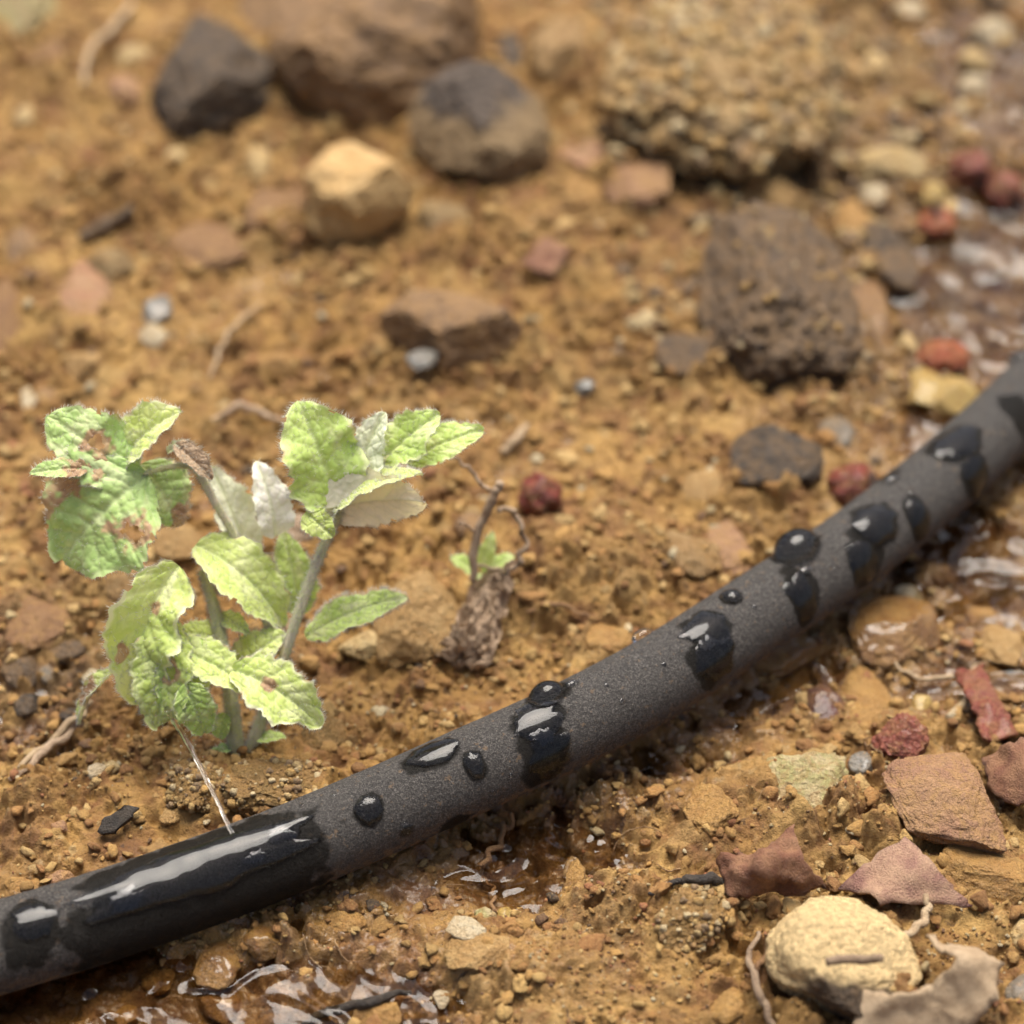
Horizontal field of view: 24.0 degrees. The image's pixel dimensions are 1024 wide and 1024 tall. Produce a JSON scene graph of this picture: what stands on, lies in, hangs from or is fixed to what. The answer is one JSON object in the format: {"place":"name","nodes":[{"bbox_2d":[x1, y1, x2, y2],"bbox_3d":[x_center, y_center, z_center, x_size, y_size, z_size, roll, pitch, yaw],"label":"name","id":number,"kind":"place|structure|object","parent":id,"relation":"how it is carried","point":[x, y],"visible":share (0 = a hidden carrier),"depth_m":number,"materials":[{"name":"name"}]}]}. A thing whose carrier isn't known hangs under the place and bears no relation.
{"place":"outdoors","nodes":[
{"label":"outdoors","id":0,"kind":"place"},
{"bbox_2d":[0,0,1023,1023],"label":"soil ground","id":1,"kind":"structure","parent":0,"point":[537,855],"depth_m":0.45,"materials":[{"name":"soil"}]},
{"bbox_2d":[0,278,21,350],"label":"stone","id":2,"kind":"object","parent":1,"relation":"on","point":[10,323],"visible":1,"depth_m":0.49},
{"bbox_2d":[0,656,38,688],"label":"stone","id":3,"kind":"object","parent":1,"relation":"on","point":[27,667],"visible":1,"depth_m":0.42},
{"bbox_2d":[5,226,37,262],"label":"stone","id":4,"kind":"object","parent":1,"relation":"on","point":[19,240],"visible":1,"depth_m":0.51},
{"bbox_2d":[0,0,56,34],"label":"rock","id":5,"kind":"object","parent":1,"relation":"on","point":[19,15],"visible":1,"depth_m":0.59,"materials":[{"name":"stone"}]},
{"bbox_2d":[5,594,70,653],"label":"stone","id":6,"kind":"object","parent":1,"relation":"on","point":[35,624],"visible":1,"depth_m":0.42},
{"bbox_2d":[59,260,112,314],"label":"stone","id":7,"kind":"object","parent":1,"relation":"on","point":[93,287],"visible":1,"depth_m":0.50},
{"bbox_2d":[66,351,105,386],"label":"stone","id":8,"kind":"object","parent":1,"relation":"on","point":[81,366],"visible":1,"depth_m":0.48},
{"bbox_2d":[78,204,134,241],"bbox_3d":[-0.087,-0.061,0.516,0.012,0.005,0.010,0,40,0],"label":"bark piece","id":9,"kind":"object","parent":1,"relation":"on","point":[101,227],"visible":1,"depth_m":0.52,"materials":[{"name":"brown wood"}]},
{"bbox_2d":[89,248,137,281],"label":"stone","id":10,"kind":"object","parent":1,"relation":"on","point":[108,264],"visible":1,"depth_m":0.51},
{"bbox_2d":[107,75,142,107],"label":"pebble","id":11,"kind":"object","parent":1,"relation":"on","point":[128,86],"visible":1,"depth_m":0.56,"materials":[{"name":"pink stone"}]},
{"bbox_2d":[104,560,155,601],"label":"stone","id":12,"kind":"object","parent":1,"relation":"on","point":[116,583],"visible":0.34,"depth_m":0.43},
{"bbox_2d":[142,295,172,324],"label":"pebble","id":13,"kind":"object","parent":1,"relation":"on","point":[157,310],"visible":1,"depth_m":0.49,"materials":[{"name":"white stone"}]},
{"bbox_2d":[141,964,174,995],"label":"pebble","id":14,"kind":"object","parent":1,"relation":"on","point":[158,981],"visible":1,"depth_m":0.37,"materials":[{"name":"stone"}]},
{"bbox_2d":[147,524,201,563],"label":"stone","id":15,"kind":"object","parent":1,"relation":"on","point":[176,545],"visible":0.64,"depth_m":0.43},
{"bbox_2d":[162,757,223,813],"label":"clod","id":16,"kind":"object","parent":1,"relation":"on","point":[183,788],"visible":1,"depth_m":0.39,"materials":[{"name":"soil"}]},
{"bbox_2d":[168,223,246,271],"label":"stone","id":17,"kind":"object","parent":1,"relation":"on","point":[212,247],"visible":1,"depth_m":0.51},
{"bbox_2d":[149,13,274,140],"bbox_3d":[-0.070,-0.102,0.563,0.030,0.023,0.056,0,40,0],"label":"rock","id":18,"kind":"object","parent":1,"relation":"on","point":[214,79],"visible":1,"depth_m":0.55,"materials":[{"name":"grey stone"}]},
{"bbox_2d":[192,940,240,991],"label":"stone","id":19,"kind":"object","parent":1,"relation":"on","point":[217,967],"visible":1,"depth_m":0.37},
{"bbox_2d":[196,990,241,1023],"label":"stone","id":20,"kind":"object","parent":1,"relation":"on","point":[223,1007],"visible":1,"depth_m":0.37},
{"bbox_2d":[29,396,485,756],"bbox_3d":[-0.041,0.013,0.393,0.074,0.055,0.041,0,40,0],"label":"seedling plant","id":21,"kind":"object","parent":1,"relation":"on","point":[94,500],"visible":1,"depth_m":0.39,"materials":[{"name":"green plant"}]},
{"bbox_2d":[241,925,278,961],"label":"pebble","id":22,"kind":"object","parent":1,"relation":"on","point":[261,943],"visible":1,"depth_m":0.37,"materials":[{"name":"stone"}]},
{"bbox_2d":[219,756,328,817],"bbox_3d":[-0.038,0.044,0.388,0.018,0.007,0.012,0,40,0],"label":"clod","id":23,"kind":"object","parent":1,"relation":"on","point":[250,786],"visible":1,"depth_m":0.39,"materials":[{"name":"soil"}]},
{"bbox_2d":[256,351,292,377],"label":"pebble","id":24,"kind":"object","parent":1,"relation":"on","point":[279,362],"visible":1,"depth_m":0.48,"materials":[{"name":"stone"}]},
{"bbox_2d":[243,187,306,233],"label":"stone","id":25,"kind":"object","parent":1,"relation":"on","point":[263,199],"visible":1,"depth_m":0.52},
{"bbox_2d":[239,0,321,33],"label":"rock","id":26,"kind":"object","parent":1,"relation":"on","point":[268,15],"visible":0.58,"depth_m":0.58,"materials":[{"name":"brown stone"}]},
{"bbox_2d":[301,714,347,749],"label":"stone","id":27,"kind":"object","parent":1,"relation":"on","point":[333,730],"visible":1,"depth_m":0.40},
{"bbox_2d":[301,989,411,1023],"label":"bark strip","id":28,"kind":"object","parent":1,"relation":"on","point":[358,1004],"visible":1,"depth_m":0.36,"materials":[{"name":"brown wood"}]},
{"bbox_2d":[337,630,376,661],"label":"pebble","id":29,"kind":"object","parent":1,"relation":"on","point":[362,646],"visible":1,"depth_m":0.42,"materials":[{"name":"beige stone"}]},
{"bbox_2d":[304,141,414,243],"bbox_3d":[-0.033,-0.069,0.520,0.024,0.018,0.024,0,40,0],"label":"stone","id":30,"kind":"object","parent":1,"relation":"on","point":[355,192],"visible":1,"depth_m":0.51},
{"bbox_2d":[265,0,481,128],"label":"boulder","id":31,"kind":"object","parent":1,"relation":"on","point":[360,63],"visible":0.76,"depth_m":0.55,"materials":[{"name":"brown stone"}]},
{"bbox_2d":[353,1001,401,1023],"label":"stone","id":32,"kind":"object","parent":1,"relation":"on","point":[387,1012],"visible":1,"depth_m":0.36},
{"bbox_2d":[370,570,458,668],"bbox_3d":[-0.017,0.018,0.422,0.017,0.013,0.021,0,40,0],"label":"stone","id":33,"kind":"object","parent":1,"relation":"on","point":[418,628],"visible":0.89,"depth_m":0.42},
{"bbox_2d":[415,199,469,233],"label":"stone","id":34,"kind":"object","parent":1,"relation":"on","point":[430,214],"visible":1,"depth_m":0.52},
{"bbox_2d":[380,289,523,376],"bbox_3d":[-0.012,-0.036,0.487,0.030,0.018,0.022,0,40,0],"label":"slab","id":35,"kind":"object","parent":1,"relation":"on","point":[460,332],"depth_m":0.48,"materials":[{"name":"brown stone"}]},
{"bbox_2d":[446,916,486,939],"bbox_3d":[-0.007,0.064,0.369,0.006,0.001,0.005,0,40,0],"label":"shard","id":36,"kind":"object","parent":1,"relation":"on","point":[464,927],"visible":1,"depth_m":0.37,"materials":[{"name":"white stone"}]},
{"bbox_2d":[444,932,509,969],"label":"stone","id":37,"kind":"object","parent":1,"relation":"on","point":[475,953],"visible":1,"depth_m":0.36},
{"bbox_2d":[407,60,551,184],"bbox_3d":[-0.008,-0.083,0.538,0.029,0.032,0.033,-26,46,-27],"label":"rock","id":38,"kind":"object","parent":1,"relation":"on","point":[481,120],"visible":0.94,"depth_m":0.53,"materials":[{"name":"stone"}]},
{"bbox_2d":[432,456,529,670],"bbox_3d":[-0.006,0.009,0.415,0.014,0.030,0.022,11,41,13],"label":"withered stem","id":39,"kind":"object","parent":1,"relation":"on","point":[472,640],"visible":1,"depth_m":0.42,"materials":[{"name":"brown plant"}]},
{"bbox_2d":[448,530,513,583],"bbox_3d":[-0.005,0.011,0.425,0.012,0.014,0.008,0,40,0],"label":"tiny seedling","id":40,"kind":"object","parent":1,"relation":"on","point":[487,555],"visible":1,"depth_m":0.42,"materials":[{"name":"green plant"}]},
{"bbox_2d":[495,29,524,68],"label":"stone","id":41,"kind":"object","parent":1,"relation":"on","point":[509,44],"visible":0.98,"depth_m":0.57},
{"bbox_2d":[0,358,1023,995],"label":"irrigation hose","id":42,"kind":"object","parent":1,"relation":"on","point":[600,720],"visible":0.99,"depth_m":0.38,"materials":[{"name":"black rubber"}]},
{"bbox_2d":[11,904,59,941],"bbox_3d":[-0.071,0.061,0.359,0.007,0.003,0.006,0,40,0],"label":"water droplet","id":43,"kind":"object","parent":42,"relation":"on","point":[33,923],"visible":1,"depth_m":0.36,"materials":[{"name":"white"}]},
{"bbox_2d":[63,814,322,925],"bbox_3d":[-0.048,0.054,0.367,0.041,0.005,0.008,-14,42,-16],"label":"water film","id":44,"kind":"object","parent":42,"relation":"on","point":[214,865],"visible":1,"depth_m":0.37,"materials":[{"name":"white"}]},
{"bbox_2d":[164,706,233,833],"bbox_3d":[-0.049,0.041,0.379,0.001,0.004,0.030,-18,43,-20],"label":"water jet","id":45,"kind":"object","parent":42,"relation":"attached to","point":[171,715],"visible":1,"depth_m":0.38,"materials":[{"name":"white"}]},
{"bbox_2d":[404,737,460,767],"bbox_3d":[-0.013,0.038,0.380,0.009,0.002,0.006,0,40,0],"label":"water drop","id":46,"kind":"object","parent":42,"relation":"on","point":[438,752],"visible":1,"depth_m":0.38,"materials":[{"name":"white"}]},
{"bbox_2d":[513,702,564,745],"bbox_3d":[0.004,0.034,0.384,0.009,0.004,0.008,0,40,0],"label":"water drop","id":47,"kind":"object","parent":42,"relation":"on","point":[541,725],"visible":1,"depth_m":0.38,"materials":[{"name":"white"}]},
{"bbox_2d":[528,680,566,706],"bbox_3d":[0.006,0.029,0.386,0.006,0.004,0.006,0,40,0],"label":"water drop","id":48,"kind":"object","parent":42,"relation":"on","point":[546,693],"visible":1,"depth_m":0.39,"materials":[{"name":"black"}]},
{"bbox_2d":[529,732,574,781],"bbox_3d":[0.006,0.039,0.383,0.008,0.009,0.006,0,40,0],"label":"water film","id":49,"kind":"object","parent":42,"relation":"on","point":[549,760],"visible":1,"depth_m":0.38,"materials":[{"name":"white"}]},
{"bbox_2d":[677,610,731,649],"bbox_3d":[0.032,0.020,0.399,0.009,0.003,0.009,0,40,0],"label":"water drop","id":50,"kind":"object","parent":42,"relation":"on","point":[705,630],"visible":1,"depth_m":0.40,"materials":[{"name":"white"}]},
{"bbox_2d":[695,637,734,681],"bbox_3d":[0.033,0.024,0.398,0.007,0.007,0.008,0,40,0],"label":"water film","id":51,"kind":"object","parent":42,"relation":"on","point":[715,663],"visible":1,"depth_m":0.40,"materials":[{"name":"white"}]},
{"bbox_2d":[773,528,820,565],"bbox_3d":[0.049,0.006,0.414,0.009,0.006,0.009,0,40,0],"label":"water drop","id":52,"kind":"object","parent":42,"relation":"on","point":[796,546],"visible":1,"depth_m":0.41,"materials":[{"name":"white"}]},
{"bbox_2d":[782,571,816,620],"bbox_3d":[0.049,0.015,0.410,0.006,0.007,0.007,0,40,0],"label":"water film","id":53,"kind":"object","parent":42,"relation":"on","point":[799,592],"visible":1,"depth_m":0.41,"materials":[{"name":"white"}]},
{"bbox_2d":[845,540,877,582],"bbox_3d":[0.061,0.009,0.418,0.006,0.008,0.007,0,40,0],"label":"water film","id":54,"kind":"object","parent":42,"relation":"on","point":[862,558],"visible":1,"depth_m":0.42,"materials":[{"name":"white"}]},
{"bbox_2d":[850,505,896,545],"bbox_3d":[0.064,0.003,0.422,0.009,0.004,0.009,0,40,0],"label":"water drop","id":55,"kind":"object","parent":42,"relation":"on","point":[874,525],"visible":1,"depth_m":0.42,"materials":[{"name":"white"}]},
{"bbox_2d":[906,498,930,540],"bbox_3d":[0.072,0.002,0.428,0.005,0.007,0.006,0,40,0],"label":"water drop","id":56,"kind":"object","parent":42,"relation":"on","point":[918,514],"visible":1,"depth_m":0.43,"materials":[{"name":"white"}]},
{"bbox_2d":[931,424,979,462],"bbox_3d":[0.081,-0.013,0.441,0.010,0.003,0.012,0,40,0],"label":"water drop","id":57,"kind":"object","parent":42,"relation":"on","point":[956,445],"visible":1,"depth_m":0.44,"materials":[{"name":"white"}]},
{"bbox_2d":[960,456,987,498],"bbox_3d":[0.084,-0.006,0.440,0.006,0.008,0.006,0,40,0],"label":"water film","id":58,"kind":"object","parent":42,"relation":"on","point":[974,469],"visible":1,"depth_m":0.44,"materials":[{"name":"white"}]},
{"bbox_2d":[0,0,1023,1023],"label":"soil crumb","id":59,"kind":"object","parent":1,"relation":"on","point":[435,660],"visible":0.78,"depth_m":0.47,"materials":[{"name":"soil"}]},
{"bbox_2d":[0,0,1023,1023],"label":"soil clump","id":60,"kind":"object","parent":1,"relation":"on","point":[564,459],"visible":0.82,"depth_m":0.47,"materials":[{"name":"soil"}]},
{"bbox_2d":[0,0,1023,1023],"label":"grit","id":61,"kind":"object","parent":1,"relation":"on","point":[771,792],"visible":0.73,"depth_m":0.46,"materials":[{"name":"soil"}]},
{"bbox_2d":[0,599,1023,1023],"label":"sand grain","id":62,"kind":"object","parent":1,"relation":"on","point":[654,973],"visible":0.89,"depth_m":0.39,"materials":[{"name":"soil"}]},
{"bbox_2d":[0,13,1023,1023],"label":"plant litter","id":63,"kind":"object","parent":1,"relation":"on","point":[420,478],"visible":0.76,"depth_m":0.46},
{"bbox_2d":[518,473,562,517],"bbox_3d":[0.005,-0.003,0.448,0.008,0.009,0.008,0,40,0],"label":"berry","id":64,"kind":"object","parent":1,"relation":"on","point":[539,494],"visible":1,"depth_m":0.45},
{"bbox_2d":[520,236,569,277],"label":"stone","id":65,"kind":"object","parent":1,"relation":"on","point":[547,256],"visible":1,"depth_m":0.50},
{"bbox_2d":[531,16,587,83],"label":"stone","id":66,"kind":"object","parent":1,"relation":"on","point":[557,44],"visible":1,"depth_m":0.57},
{"bbox_2d":[562,176,605,208],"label":"stone","id":67,"kind":"object","parent":1,"relation":"on","point":[589,192],"visible":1,"depth_m":0.53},
{"bbox_2d":[558,141,612,169],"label":"stone","id":68,"kind":"object","parent":1,"relation":"on","point":[582,157],"visible":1,"depth_m":0.54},
{"bbox_2d":[585,623,631,650],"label":"stone","id":69,"kind":"object","parent":1,"relation":"on","point":[600,634],"visible":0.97,"depth_m":0.42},
{"bbox_2d":[603,158,670,207],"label":"stone","id":70,"kind":"object","parent":1,"relation":"on","point":[643,182],"visible":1,"depth_m":0.52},
{"bbox_2d":[654,333,714,377],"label":"stone","id":71,"kind":"object","parent":1,"relation":"on","point":[679,352],"visible":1,"depth_m":0.48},
{"bbox_2d":[666,530,720,578],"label":"stone","id":72,"kind":"object","parent":1,"relation":"on","point":[694,559],"visible":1,"depth_m":0.43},
{"bbox_2d":[653,883,735,958],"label":"clod","id":73,"kind":"object","parent":1,"relation":"on","point":[689,918],"visible":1,"depth_m":0.36,"materials":[{"name":"soil"}]},
{"bbox_2d":[681,470,723,501],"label":"stone","id":74,"kind":"object","parent":1,"relation":"on","point":[701,484],"visible":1,"depth_m":0.45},
{"bbox_2d":[683,782,740,840],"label":"stone","id":75,"kind":"object","parent":1,"relation":"on","point":[713,806],"visible":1,"depth_m":0.39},
{"bbox_2d":[600,0,847,184],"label":"clod","id":76,"kind":"object","parent":1,"relation":"on","point":[740,91],"visible":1,"depth_m":0.53,"materials":[{"name":"soil"}]},
{"bbox_2d":[711,987,744,1023],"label":"stone","id":77,"kind":"object","parent":1,"relation":"on","point":[728,1005],"visible":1,"depth_m":0.36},
{"bbox_2d":[707,520,753,574],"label":"stone","id":78,"kind":"object","parent":1,"relation":"on","point":[728,538],"visible":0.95,"depth_m":0.44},
{"bbox_2d":[745,931,775,1023],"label":"twig","id":79,"kind":"object","parent":1,"relation":"on","point":[763,1002],"visible":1,"depth_m":0.36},
{"bbox_2d":[716,824,826,898],"bbox_3d":[0.040,0.054,0.372,0.017,0.009,0.010,0,40,0],"label":"dry leaf","id":80,"kind":"object","parent":1,"relation":"on","point":[781,866],"visible":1,"depth_m":0.37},
{"bbox_2d":[730,424,823,489],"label":"rock","id":81,"kind":"object","parent":1,"relation":"on","point":[759,455],"visible":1,"depth_m":0.45,"materials":[{"name":"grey stone"}]},
{"bbox_2d":[757,175,800,209],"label":"stone","id":82,"kind":"object","parent":1,"relation":"on","point":[773,190],"visible":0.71,"depth_m":0.52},
{"bbox_2d":[695,201,864,393],"bbox_3d":[0.054,-0.043,0.494,0.034,0.029,0.055,0,40,0],"label":"rock","id":83,"kind":"object","parent":1,"relation":"on","point":[777,305],"visible":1,"depth_m":0.48,"materials":[{"name":"brown stone"}]},
{"bbox_2d":[754,634,821,677],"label":"stone","id":84,"kind":"object","parent":1,"relation":"on","point":[792,656],"visible":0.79,"depth_m":0.42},
{"bbox_2d":[567,7,1023,853],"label":"puddle water","id":85,"kind":"structure","parent":1,"relation":"on","point":[999,65],"depth_m":0.51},
{"bbox_2d":[842,665,891,724],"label":"stone","id":86,"kind":"object","parent":85,"relation":"on","point":[873,696],"visible":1,"depth_m":0.41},
{"bbox_2d":[917,205,956,239],"bbox_3d":[0.092,-0.063,0.524,0.008,0.007,0.008,0,40,0],"label":"berry","id":87,"kind":"object","parent":85,"relation":"on","point":[935,222],"visible":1,"depth_m":0.52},
{"bbox_2d":[956,47,991,74],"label":"pebble","id":88,"kind":"object","parent":85,"relation":"on","point":[974,60],"visible":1,"depth_m":0.58,"materials":[{"name":"beige stone"}]},
{"bbox_2d":[979,623,1023,667],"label":"stone","id":89,"kind":"object","parent":85,"relation":"on","point":[1002,645],"visible":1,"depth_m":0.42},
{"bbox_2d":[587,0,1023,372],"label":"fine gravel","id":90,"kind":"structure","parent":1,"relation":"on","point":[647,320],"depth_m":0.54,"materials":[{"name":"gravel"}]},
{"bbox_2d":[766,751,848,807],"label":"stone","id":91,"kind":"object","parent":1,"relation":"on","point":[811,777],"visible":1,"depth_m":0.39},
{"bbox_2d":[806,684,843,719],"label":"stone","id":92,"kind":"object","parent":1,"relation":"on","point":[822,699],"visible":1,"depth_m":0.41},
{"bbox_2d":[765,895,922,1022],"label":"rock","id":93,"kind":"object","parent":1,"relation":"on","point":[806,938],"visible":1,"depth_m":0.35,"materials":[{"name":"stone"}]},
{"bbox_2d":[827,462,878,505],"bbox_3d":[0.064,-0.005,0.452,0.010,0.008,0.010,0,40,0],"label":"berry","id":94,"kind":"object","parent":1,"relation":"on","point":[848,483],"visible":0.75,"depth_m":0.45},
{"bbox_2d":[836,199,871,228],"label":"stone","id":95,"kind":"object","parent":1,"relation":"on","point":[853,212],"visible":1,"depth_m":0.53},
{"bbox_2d":[852,280,892,351],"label":"stone","id":96,"kind":"object","parent":1,"relation":"on","point":[874,317],"visible":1,"depth_m":0.49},
{"bbox_2d":[857,221,911,256],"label":"rock","id":97,"kind":"object","parent":1,"relation":"on","point":[882,237],"visible":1,"depth_m":0.52,"materials":[{"name":"brown stone"}]},
{"bbox_2d":[855,145,929,180],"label":"stone","id":98,"kind":"object","parent":1,"relation":"on","point":[882,163],"visible":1,"depth_m":0.53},
{"bbox_2d":[847,595,940,671],"bbox_3d":[0.067,0.021,0.426,0.016,0.008,0.017,0,40,0],"label":"stone","id":99,"kind":"object","parent":1,"relation":"on","point":[885,632],"visible":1,"depth_m":0.42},
{"bbox_2d":[879,247,919,292],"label":"stone","id":100,"kind":"object","parent":1,"relation":"on","point":[899,270],"visible":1,"depth_m":0.51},
{"bbox_2d":[870,712,929,758],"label":"stone","id":101,"kind":"object","parent":1,"relation":"on","point":[902,735],"visible":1,"depth_m":0.40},
{"bbox_2d":[838,837,972,907],"bbox_3d":[0.061,0.058,0.370,0.017,0.006,0.012,30,49,31],"label":"dry leaf","id":102,"kind":"object","parent":1,"relation":"on","point":[904,870],"visible":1,"depth_m":0.37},
{"bbox_2d":[909,366,940,404],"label":"stone","id":103,"kind":"object","parent":1,"relation":"on","point":[925,385],"visible":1,"depth_m":0.48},
{"bbox_2d":[853,934,1005,1023],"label":"dry leaf","id":104,"kind":"object","parent":1,"relation":"on","point":[963,989],"visible":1,"depth_m":0.35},
{"bbox_2d":[916,339,968,376],"bbox_3d":[0.087,-0.031,0.486,0.010,0.009,0.010,0,40,0],"label":"berry","id":105,"kind":"object","parent":1,"relation":"on","point":[938,356],"visible":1,"depth_m":0.48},
{"bbox_2d":[882,752,1006,853],"bbox_3d":[0.068,0.046,0.383,0.018,0.007,0.020,0,40,0],"label":"stone","id":106,"kind":"object","parent":1,"relation":"on","point":[942,798],"visible":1,"depth_m":0.38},
{"bbox_2d":[932,375,978,415],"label":"stone","id":107,"kind":"object","parent":1,"relation":"on","point":[954,396],"visible":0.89,"depth_m":0.48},
{"bbox_2d":[947,150,995,194],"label":"stone","id":108,"kind":"object","parent":1,"relation":"on","point":[971,170],"visible":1,"depth_m":0.54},
{"bbox_2d":[942,845,1023,904],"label":"stone","id":109,"kind":"object","parent":1,"relation":"on","point":[998,877],"visible":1,"depth_m":0.37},
{"bbox_2d":[953,663,1018,742],"bbox_3d":[0.080,0.032,0.408,0.009,0.004,0.020,0,40,0],"label":"red chip","id":110,"kind":"object","parent":1,"relation":"on","point":[990,712],"visible":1,"depth_m":0.41,"materials":[{"name":"stone"}]},
{"bbox_2d":[969,17,1013,48],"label":"stone","id":111,"kind":"object","parent":1,"relation":"on","point":[986,33],"visible":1,"depth_m":0.59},
{"bbox_2d":[981,737,1023,806],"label":"stone","id":112,"kind":"object","parent":1,"relation":"on","point":[1003,764],"visible":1,"depth_m":0.39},
{"bbox_2d":[983,171,1023,214],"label":"berry","id":113,"kind":"object","parent":1,"relation":"on","point":[1003,192],"visible":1,"depth_m":0.54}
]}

